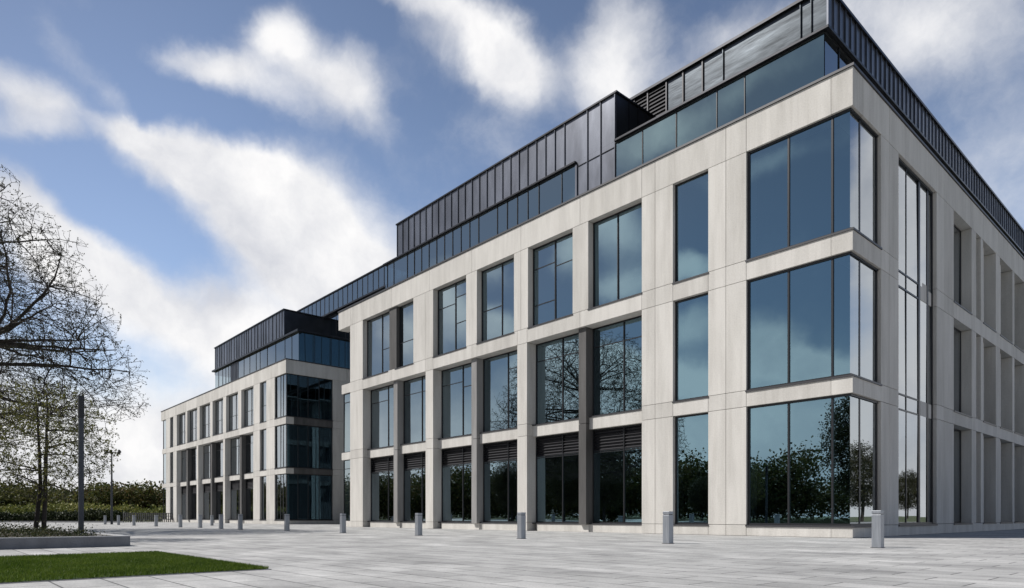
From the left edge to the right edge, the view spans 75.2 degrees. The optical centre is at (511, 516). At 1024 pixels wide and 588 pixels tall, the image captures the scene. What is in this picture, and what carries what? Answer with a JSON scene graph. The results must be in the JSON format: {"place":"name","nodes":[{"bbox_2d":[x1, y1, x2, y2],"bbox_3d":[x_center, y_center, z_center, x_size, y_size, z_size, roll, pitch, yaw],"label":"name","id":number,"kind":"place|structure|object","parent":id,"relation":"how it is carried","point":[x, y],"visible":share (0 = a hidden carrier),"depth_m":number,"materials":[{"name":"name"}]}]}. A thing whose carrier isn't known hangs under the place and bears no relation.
{"place":"outdoors","nodes":[
{"label":"outdoors","id":0,"kind":"place"},
{"bbox_2d":[0,499,162,521],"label":"hedge","id":1,"kind":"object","parent":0,"point":[70,507],"depth_m":90.10,"materials":[{"name":"green plant"}]},
{"bbox_2d":[0,522,1023,587],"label":"plaza paving","id":2,"kind":"structure","parent":0,"point":[313,556],"depth_m":10.39,"materials":[{"name":"stone"}]},
{"bbox_2d":[0,529,130,549],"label":"planter","id":3,"kind":"object","parent":2,"relation":"on","point":[74,541],"visible":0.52,"depth_m":13.99,"materials":[{"name":"concrete"}]},
{"bbox_2d":[0,521,106,537],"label":"shrubs","id":4,"kind":"object","parent":3,"relation":"on","point":[32,531],"visible":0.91,"depth_m":15.74,"materials":[{"name":"green plant"}]},
{"bbox_2d":[0,378,120,533],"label":"young tree","id":5,"kind":"object","parent":3,"relation":"in","point":[45,484],"visible":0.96,"depth_m":18.56,"materials":[{"name":"green plant"}]},
{"bbox_2d":[78,395,84,535],"bbox_3d":[-11.153,-1.330,17.200,0.180,3.620,0.180,0,0,-45],"label":"lamp post","id":6,"kind":"object","parent":3,"relation":"on","point":[81,462],"visible":0.88,"depth_m":17.16,"materials":[{"name":"grey metal"}]},
{"bbox_2d":[0,165,150,448],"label":"broadleaf tree","id":7,"kind":"object","parent":2,"relation":"on","point":[6,344],"visible":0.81,"depth_m":30.57,"materials":[{"name":"brown plant"}]},
{"bbox_2d":[104,449,120,523],"bbox_3d":[-34.862,-2.623,57.996,1.565,6.546,0.291,0,0,3],"label":"lamp post","id":8,"kind":"object","parent":2,"relation":"on","point":[111,512],"visible":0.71,"depth_m":57.94,"materials":[{"name":"grey metal"}]},
{"bbox_2d":[117,515,119,524],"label":"bollard","id":9,"kind":"object","parent":2,"relation":"on","point":[118,519],"visible":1,"depth_m":53.99,"materials":[{"name":"grey metal"}]},
{"bbox_2d":[132,515,135,525],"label":"bollard","id":10,"kind":"object","parent":2,"relation":"on","point":[133,520],"visible":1,"depth_m":50.23,"materials":[{"name":"grey metal"}]},
{"bbox_2d":[123,513,172,522],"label":"fence","id":11,"kind":"object","parent":2,"relation":"on","point":[149,517],"visible":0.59,"depth_m":80.22,"materials":[{"name":"grey metal"}]},
{"bbox_2d":[154,515,157,525],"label":"bollard","id":12,"kind":"object","parent":2,"relation":"on","point":[155,520],"visible":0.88,"depth_m":45.62,"materials":[{"name":"grey metal"}]},
{"bbox_2d":[178,515,181,526],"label":"bollard","id":13,"kind":"object","parent":2,"relation":"on","point":[179,520],"visible":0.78,"depth_m":41.44,"materials":[{"name":"grey metal"}]},
{"bbox_2d":[198,515,201,527],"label":"bollard","id":14,"kind":"object","parent":2,"relation":"on","point":[199,521],"visible":1,"depth_m":39.44,"materials":[{"name":"grey metal"}]},
{"bbox_2d":[210,515,213,525],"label":"bollard","id":15,"kind":"object","parent":2,"relation":"on","point":[211,520],"visible":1,"depth_m":50.27,"materials":[{"name":"grey metal"}]},
{"bbox_2d":[219,514,222,528],"bbox_3d":[-15.756,0.258,35.996,0.220,0.785,0.220,0,0,-42],"label":"bollard","id":16,"kind":"object","parent":2,"relation":"on","point":[220,521],"visible":1,"depth_m":35.92,"materials":[{"name":"grey metal"}]},
{"bbox_2d":[237,514,242,529],"bbox_3d":[-13.800,0.258,33.747,0.220,0.785,0.220,0,0,-42],"label":"bollard","id":17,"kind":"object","parent":2,"relation":"on","point":[240,521],"visible":1,"depth_m":33.68,"materials":[{"name":"grey metal"}]},
{"bbox_2d":[161,308,350,523],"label":"office building","id":18,"kind":"structure","parent":2,"relation":"on","point":[254,435],"depth_m":62.83,"materials":[{"name":"concrete"}]},
{"bbox_2d":[163,488,165,518],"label":"corner window","id":19,"kind":"structure","parent":18,"relation":"in","point":[164,489],"depth_m":86.40,"materials":[{"name":"grey glass"}]},
{"bbox_2d":[163,454,165,483],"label":"corner window","id":20,"kind":"structure","parent":18,"relation":"in","point":[164,455],"depth_m":86.40,"materials":[{"name":"grey"}]},
{"bbox_2d":[163,420,165,448],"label":"corner window","id":21,"kind":"structure","parent":18,"relation":"in","point":[164,422],"depth_m":86.42,"materials":[{"name":"grey"}]},
{"bbox_2d":[170,417,172,447],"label":"window","id":22,"kind":"structure","parent":18,"relation":"in","point":[172,417],"depth_m":83.96,"materials":[{"name":"grey glass"}]},
{"bbox_2d":[170,452,172,482],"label":"window","id":23,"kind":"structure","parent":18,"relation":"in","point":[172,452],"depth_m":83.94,"materials":[{"name":"grey"}]},
{"bbox_2d":[171,487,172,519],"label":"window","id":24,"kind":"structure","parent":18,"relation":"in","point":[171,487],"depth_m":84.17,"materials":[{"name":"grey glass"}]},
{"bbox_2d":[176,413,184,445],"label":"window","id":25,"kind":"structure","parent":18,"relation":"in","point":[181,417],"depth_m":81.28,"materials":[{"name":"grey glass"}]},
{"bbox_2d":[182,486,185,519],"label":"window","id":26,"kind":"structure","parent":18,"relation":"in","point":[183,487],"depth_m":81.78,"materials":[{"name":"grey glass"}]},
{"bbox_2d":[182,450,185,481],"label":"window","id":27,"kind":"structure","parent":18,"relation":"in","point":[183,452],"depth_m":81.56,"materials":[{"name":"grey"}]},
{"bbox_2d":[187,409,196,442],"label":"window","id":28,"kind":"structure","parent":18,"relation":"in","point":[193,414],"depth_m":78.07,"materials":[{"name":"grey glass"}]},
{"bbox_2d":[189,485,196,519],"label":"window","id":29,"kind":"structure","parent":18,"relation":"in","point":[194,487],"depth_m":78.63,"materials":[{"name":"grey glass"}]},
{"bbox_2d":[191,448,196,480],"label":"window","id":30,"kind":"structure","parent":18,"relation":"in","point":[194,451],"depth_m":78.63,"materials":[{"name":"grey"}]},
{"bbox_2d":[199,404,209,439],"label":"window","id":31,"kind":"structure","parent":18,"relation":"in","point":[205,409],"depth_m":74.62,"materials":[{"name":"grey glass"}]},
{"bbox_2d":[201,444,210,479],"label":"window","id":32,"kind":"structure","parent":18,"relation":"in","point":[207,448],"depth_m":75.15,"materials":[{"name":"grey"}]},
{"bbox_2d":[202,483,210,519],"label":"window","id":33,"kind":"structure","parent":18,"relation":"in","point":[206,487],"depth_m":75.36,"materials":[{"name":"grey glass"}]},
{"bbox_2d":[213,399,222,435],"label":"window","id":34,"kind":"structure","parent":18,"relation":"in","point":[219,404],"depth_m":71.43,"materials":[{"name":"grey glass"}]},
{"bbox_2d":[214,441,222,477],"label":"window","id":35,"kind":"structure","parent":18,"relation":"in","point":[219,445],"depth_m":72.19,"materials":[{"name":"grey"}]},
{"bbox_2d":[214,482,227,519],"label":"window","id":36,"kind":"structure","parent":18,"relation":"in","point":[219,485],"depth_m":72.19,"materials":[{"name":"grey glass"}]},
{"bbox_2d":[227,393,237,431],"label":"window","id":37,"kind":"structure","parent":18,"relation":"in","point":[233,399],"depth_m":68.29,"materials":[{"name":"grey glass"}]},
{"bbox_2d":[228,437,239,475],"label":"window","id":38,"kind":"structure","parent":18,"relation":"in","point":[235,442],"depth_m":68.60,"materials":[{"name":"grey"}]},
{"bbox_2d":[231,480,239,519],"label":"window","id":39,"kind":"structure","parent":18,"relation":"in","point":[235,485],"depth_m":68.60,"materials":[{"name":"grey glass"}]},
{"bbox_2d":[242,387,253,427],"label":"window","id":40,"kind":"structure","parent":18,"relation":"in","point":[249,393],"depth_m":65.04,"materials":[{"name":"grey glass"}]},
{"bbox_2d":[244,434,252,473],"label":"window","id":41,"kind":"structure","parent":18,"relation":"in","point":[249,438],"depth_m":65.74,"materials":[{"name":"grey"}]},
{"bbox_2d":[246,478,252,519],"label":"window","id":42,"kind":"structure","parent":18,"relation":"in","point":[249,482],"depth_m":65.74,"materials":[{"name":"grey glass"}]},
{"bbox_2d":[259,429,265,470],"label":"window","id":43,"kind":"structure","parent":18,"relation":"in","point":[263,431],"depth_m":61.91,"materials":[{"name":"grey glass"}]},
{"bbox_2d":[260,382,265,422],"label":"window","id":44,"kind":"structure","parent":18,"relation":"in","point":[264,383],"depth_m":61.91,"materials":[{"name":"grey"}]},
{"bbox_2d":[262,476,265,519],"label":"window","id":45,"kind":"structure","parent":18,"relation":"in","point":[263,477],"depth_m":61.96,"materials":[{"name":"grey"}]},
{"bbox_2d":[274,473,332,520],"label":"corner window","id":46,"kind":"structure","parent":18,"relation":"in","point":[306,497],"depth_m":59.32,"materials":[{"name":"grey"}]},
{"bbox_2d":[274,424,332,469],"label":"corner window","id":47,"kind":"structure","parent":18,"relation":"in","point":[297,446],"depth_m":59.28,"materials":[{"name":"grey"}]},
{"bbox_2d":[275,373,332,420],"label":"corner window","id":48,"kind":"structure","parent":18,"relation":"in","point":[299,396],"depth_m":59.28,"materials":[{"name":"grey glass"}]},
{"bbox_2d":[284,514,289,530],"bbox_3d":[-10.552,0.258,31.154,0.220,0.785,0.220,0,0,-42],"label":"bollard","id":49,"kind":"object","parent":2,"relation":"on","point":[286,522],"visible":1,"depth_m":31.10,"materials":[{"name":"grey metal"}]},
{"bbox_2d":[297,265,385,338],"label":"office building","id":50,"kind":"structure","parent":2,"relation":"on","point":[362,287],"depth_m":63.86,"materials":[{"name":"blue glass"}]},
{"bbox_2d":[340,514,345,532],"bbox_3d":[-6.870,0.258,27.001,0.220,0.785,0.220,0,0,-42],"label":"bollard","id":51,"kind":"object","parent":2,"relation":"on","point":[342,523],"visible":0.99,"depth_m":26.94,"materials":[{"name":"grey metal"}]},
{"bbox_2d":[415,513,422,535],"bbox_3d":[-3.250,0.258,23.142,0.220,0.785,0.220,0,0,-42],"label":"bollard","id":52,"kind":"object","parent":2,"relation":"on","point":[418,524],"visible":1,"depth_m":23.08,"materials":[{"name":"grey metal"}]},
{"bbox_2d":[516,512,526,538],"bbox_3d":[0.282,0.258,19.755,0.220,0.785,0.220,0,0,-42],"label":"bollard","id":53,"kind":"object","parent":2,"relation":"on","point":[521,525],"visible":1,"depth_m":19.68,"materials":[{"name":"grey metal"}]},
{"bbox_2d":[663,511,672,543],"bbox_3d":[3.804,0.258,16.198,0.220,0.785,0.220,0,0,-42],"label":"bollard","id":54,"kind":"object","parent":2,"relation":"on","point":[667,527],"visible":1,"depth_m":16.13,"materials":[{"name":"grey metal"}]},
{"bbox_2d":[338,0,1023,537],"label":"office building","id":55,"kind":"structure","parent":2,"relation":"on","point":[764,276],"depth_m":26.31,"materials":[{"name":"concrete"}]},
{"bbox_2d":[343,460,349,520],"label":"corner window","id":56,"kind":"structure","parent":55,"relation":"in","point":[346,463],"depth_m":44.25,"materials":[{"name":"blue"}]},
{"bbox_2d":[343,393,349,452],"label":"corner window","id":57,"kind":"structure","parent":55,"relation":"in","point":[346,397],"depth_m":44.25,"materials":[{"name":"blue glass"}]},
{"bbox_2d":[362,312,388,378],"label":"window","id":58,"kind":"structure","parent":55,"relation":"in","point":[377,327],"depth_m":41.60,"materials":[{"name":"blue glass"}]},
{"bbox_2d":[367,455,393,521],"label":"window","id":59,"kind":"structure","parent":55,"relation":"in","point":[382,468],"depth_m":41.73,"materials":[{"name":"grey"}]},
{"bbox_2d":[367,384,393,449],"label":"window","id":60,"kind":"structure","parent":55,"relation":"in","point":[382,399],"depth_m":41.72,"materials":[{"name":"blue glass"}]},
{"bbox_2d":[394,301,413,369],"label":"window","id":61,"kind":"structure","parent":55,"relation":"in","point":[405,311],"depth_m":39.22,"materials":[{"name":"blue glass"}]},
{"bbox_2d":[400,451,425,522],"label":"window","id":62,"kind":"structure","parent":55,"relation":"in","point":[414,463],"depth_m":39.06,"materials":[{"name":"grey"}]},
{"bbox_2d":[400,375,425,445],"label":"window","id":63,"kind":"structure","parent":55,"relation":"in","point":[414,389],"depth_m":38.98,"materials":[{"name":"blue glass"}]},
{"bbox_2d":[432,278,465,357],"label":"window","id":64,"kind":"structure","parent":55,"relation":"in","point":[451,298],"depth_m":35.87,"materials":[{"name":"blue glass"}]},
{"bbox_2d":[438,446,470,522],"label":"window","id":65,"kind":"structure","parent":55,"relation":"in","point":[455,462],"depth_m":36.05,"materials":[{"name":"grey"}]},
{"bbox_2d":[438,363,470,439],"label":"window","id":66,"kind":"structure","parent":55,"relation":"in","point":[455,381],"depth_m":36.03,"materials":[{"name":"blue glass"}]},
{"bbox_2d":[476,258,513,344],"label":"window","id":67,"kind":"structure","parent":55,"relation":"in","point":[498,280],"depth_m":33.05,"materials":[{"name":"blue glass"}]},
{"bbox_2d":[479,440,516,523],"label":"window","id":68,"kind":"structure","parent":55,"relation":"in","point":[499,458],"depth_m":33.33,"materials":[{"name":"grey"}]},
{"bbox_2d":[479,350,516,433],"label":"window","id":69,"kind":"structure","parent":55,"relation":"in","point":[499,371],"depth_m":33.32,"materials":[{"name":"blue glass"}]},
{"bbox_2d":[527,232,572,328],"bbox_3d":[1.849,-10.657,30.056,0.490,3.785,2.860,0,0,-42],"label":"window","id":70,"kind":"structure","parent":55,"relation":"in","point":[553,260],"depth_m":30.20,"materials":[{"name":"blue glass"}]},
{"bbox_2d":[532,432,578,523],"bbox_3d":[2.122,-1.722,30.194,0.360,4.095,3.160,0,0,-42],"label":"window","id":71,"kind":"structure","parent":55,"relation":"in","point":[557,456],"depth_m":30.37,"materials":[{"name":"grey"}]},
{"bbox_2d":[532,333,578,425],"bbox_3d":[2.133,-6.205,30.204,0.390,3.870,3.160,0,0,-42],"label":"window","id":72,"kind":"structure","parent":55,"relation":"in","point":[557,360],"depth_m":30.37,"materials":[{"name":"blue glass"}]},
{"bbox_2d":[587,202,641,309],"bbox_3d":[4.327,-10.657,27.302,0.490,3.785,2.830,0,0,-42],"label":"window","id":73,"kind":"structure","parent":55,"relation":"in","point":[617,238],"depth_m":27.40,"materials":[{"name":"blue glass"}]},
{"bbox_2d":[589,424,641,524],"bbox_3d":[4.463,-1.722,27.592,0.360,4.095,3.080,0,0,-42],"label":"window","id":74,"kind":"structure","parent":55,"relation":"in","point":[617,451],"depth_m":27.78,"materials":[{"name":"grey"}]},
{"bbox_2d":[589,315,641,417],"bbox_3d":[4.474,-6.205,27.602,0.390,3.870,3.080,0,0,-42],"label":"window","id":75,"kind":"structure","parent":55,"relation":"in","point":[617,347],"depth_m":27.75,"materials":[{"name":"blue glass"}]},
{"bbox_2d":[672,293,708,402],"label":"window","id":76,"kind":"structure","parent":55,"relation":"in","point":[691,314],"depth_m":24.65,"materials":[{"name":"blue glass"}]},
{"bbox_2d":[672,171,708,284],"bbox_3d":[6.650,-10.657,24.570,0.290,3.785,1.540,0,0,-42],"label":"window","id":77,"kind":"structure","parent":55,"relation":"in","point":[691,195],"depth_m":24.65,"materials":[{"name":"blue glass"}]},
{"bbox_2d":[673,413,709,525],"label":"window","id":78,"kind":"structure","parent":55,"relation":"in","point":[691,431],"depth_m":24.66,"materials":[{"name":"grey"}]},
{"bbox_2d":[745,393,877,527],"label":"corner window","id":79,"kind":"structure","parent":55,"relation":"in","point":[813,462],"depth_m":21.45,"materials":[{"name":"blue"}]},
{"bbox_2d":[745,251,881,391],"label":"corner window","id":80,"kind":"structure","parent":55,"relation":"in","point":[815,321],"depth_m":21.45,"materials":[{"name":"blue glass"}]},
{"bbox_2d":[745,108,881,261],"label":"corner window","id":81,"kind":"structure","parent":55,"relation":"in","point":[819,180],"depth_m":21.45,"materials":[{"name":"blue glass"}]},
{"bbox_2d":[898,158,937,526],"bbox_3d":[14.750,-6.110,24.395,4.200,12.880,0.395,0,0,-42],"label":"tall window","id":82,"kind":"structure","parent":55,"relation":"in","point":[915,197],"depth_m":24.49,"materials":[{"name":"grey"}]},
{"bbox_2d":[948,429,972,524],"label":"window","id":83,"kind":"structure","parent":55,"relation":"in","point":[957,433],"depth_m":28.89,"materials":[{"name":"grey glass"}]},
{"bbox_2d":[953,327,972,417],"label":"window","id":84,"kind":"structure","parent":55,"relation":"in","point":[957,333],"depth_m":28.88,"materials":[{"name":"grey glass"}]},
{"bbox_2d":[954,224,972,314],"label":"window","id":85,"kind":"structure","parent":55,"relation":"in","point":[957,232],"depth_m":28.89,"materials":[{"name":"grey glass"}]},
{"bbox_2d":[984,522,1012,523],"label":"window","id":86,"kind":"structure","parent":55,"relation":"in","point":[984,522],"depth_m":32.47,"materials":[{"name":"grey"}]},
{"bbox_2d":[870,510,884,547],"bbox_3d":[7.687,0.258,13.961,0.220,0.785,0.220,0,0,-42],"label":"bollard","id":87,"kind":"object","parent":2,"relation":"on","point":[877,528],"visible":0.98,"depth_m":13.89,"materials":[{"name":"metal"}]},
{"bbox_2d":[0,0,1023,490],"label":"sky","id":88,"kind":"structure","parent":0,"point":[221,167],"materials":[{"name":"blue"}]},
{"label":"ground","id":89,"kind":"structure","parent":0,"visible":0},
{"bbox_2d":[0,521,123,522],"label":"kerb","id":90,"kind":"structure","parent":89,"relation":"on","point":[69,521],"depth_m":77.26,"materials":[{"name":"concrete"}]},
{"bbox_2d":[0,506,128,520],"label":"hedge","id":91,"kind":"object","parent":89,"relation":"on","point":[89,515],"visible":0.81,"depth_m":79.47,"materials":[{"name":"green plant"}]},
{"bbox_2d":[0,477,162,520],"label":"woodland","id":92,"kind":"object","parent":89,"relation":"on","point":[143,495],"visible":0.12,"depth_m":111.46,"materials":[{"name":"green plant"}]},
{"bbox_2d":[0,550,268,582],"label":"lawn","id":93,"kind":"structure","parent":89,"relation":"on","point":[117,576],"depth_m":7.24,"materials":[{"name":"green plant"}]},
{"bbox_2d":[0,569,271,583],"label":"lawn edging","id":94,"kind":"object","parent":93,"relation":"on","point":[131,576],"visible":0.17,"depth_m":7.18,"materials":[{"name":"concrete"}]}
]}

